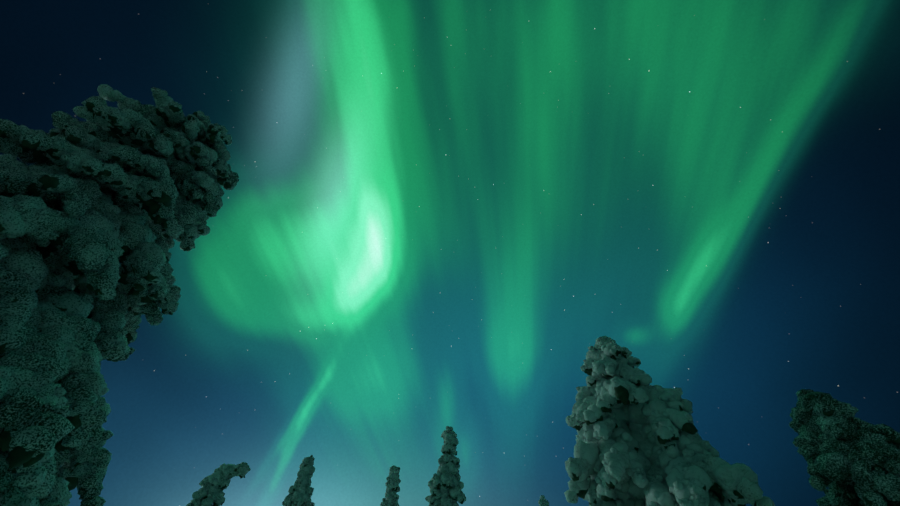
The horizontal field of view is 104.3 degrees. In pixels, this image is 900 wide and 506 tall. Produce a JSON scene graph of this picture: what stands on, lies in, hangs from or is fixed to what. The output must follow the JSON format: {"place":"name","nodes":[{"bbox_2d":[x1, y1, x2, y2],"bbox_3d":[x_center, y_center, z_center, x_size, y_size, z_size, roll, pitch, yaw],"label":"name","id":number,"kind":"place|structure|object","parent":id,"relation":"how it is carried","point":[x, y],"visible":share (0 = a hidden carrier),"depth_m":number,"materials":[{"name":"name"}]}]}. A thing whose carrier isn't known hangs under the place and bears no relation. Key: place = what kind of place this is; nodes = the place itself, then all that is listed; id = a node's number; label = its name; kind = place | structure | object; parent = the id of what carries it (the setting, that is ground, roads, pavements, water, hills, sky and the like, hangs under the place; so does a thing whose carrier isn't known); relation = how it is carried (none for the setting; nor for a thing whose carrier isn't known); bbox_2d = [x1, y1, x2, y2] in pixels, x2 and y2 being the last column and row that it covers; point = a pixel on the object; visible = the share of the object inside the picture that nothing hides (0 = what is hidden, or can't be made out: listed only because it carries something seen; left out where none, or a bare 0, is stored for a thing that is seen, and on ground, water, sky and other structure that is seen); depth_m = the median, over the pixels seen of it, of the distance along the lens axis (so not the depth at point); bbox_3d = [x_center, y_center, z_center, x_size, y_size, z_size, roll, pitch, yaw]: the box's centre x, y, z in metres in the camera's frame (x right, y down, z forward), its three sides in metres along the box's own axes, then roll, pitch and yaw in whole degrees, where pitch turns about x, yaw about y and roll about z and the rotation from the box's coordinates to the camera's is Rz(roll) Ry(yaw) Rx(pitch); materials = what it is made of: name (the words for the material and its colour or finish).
{"place":"outdoors","nodes":[
{"label":"outdoors","id":0,"kind":"place"},
{"bbox_2d":[0,0,899,505],"label":"sky","id":1,"kind":"structure","parent":0,"point":[436,211],"materials":[{"name":"green"}]},
{"bbox_3d":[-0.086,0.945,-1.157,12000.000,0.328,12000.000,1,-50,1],"label":"snowy ground","id":2,"kind":"structure","parent":0,"visible":0},
{"bbox_2d":[64,492,71,505],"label":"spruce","id":3,"kind":"object","parent":2,"relation":"on","point":[67,500],"visible":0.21,"depth_m":18.61,"materials":[{"name":"green plant"}]},
{"bbox_2d":[0,84,238,505],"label":"spruce","id":4,"kind":"object","parent":2,"relation":"on","point":[132,186],"visible":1,"depth_m":3.07,"materials":[{"name":"green plant"}]},
{"bbox_2d":[186,462,250,505],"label":"spruce","id":5,"kind":"object","parent":2,"relation":"on","point":[214,485],"visible":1,"depth_m":18.41,"materials":[{"name":"green plant"}]},
{"bbox_2d":[282,455,314,505],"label":"spruce","id":6,"kind":"object","parent":2,"relation":"on","point":[300,490],"visible":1,"depth_m":21.75,"materials":[{"name":"green plant"}]},
{"bbox_2d":[380,465,400,505],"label":"spruce","id":7,"kind":"object","parent":2,"relation":"on","point":[391,498],"visible":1,"depth_m":25.29,"materials":[{"name":"green plant"}]},
{"bbox_2d":[425,426,465,505],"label":"spruce","id":8,"kind":"object","parent":2,"relation":"on","point":[445,484],"visible":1,"depth_m":20.46,"materials":[{"name":"green plant"}]},
{"bbox_2d":[538,495,548,505],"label":"spruce","id":9,"kind":"object","parent":2,"relation":"on","point":[542,501],"visible":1,"depth_m":26.78,"materials":[{"name":"green plant"}]},
{"bbox_2d":[564,336,774,505],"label":"spruce","id":10,"kind":"object","parent":2,"relation":"on","point":[640,441],"visible":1,"depth_m":6.04,"materials":[{"name":"white plant"}]},
{"bbox_2d":[789,389,899,505],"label":"spruce","id":11,"kind":"object","parent":2,"relation":"on","point":[848,456],"visible":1,"depth_m":5.10,"materials":[{"name":"green plant"}]}
]}

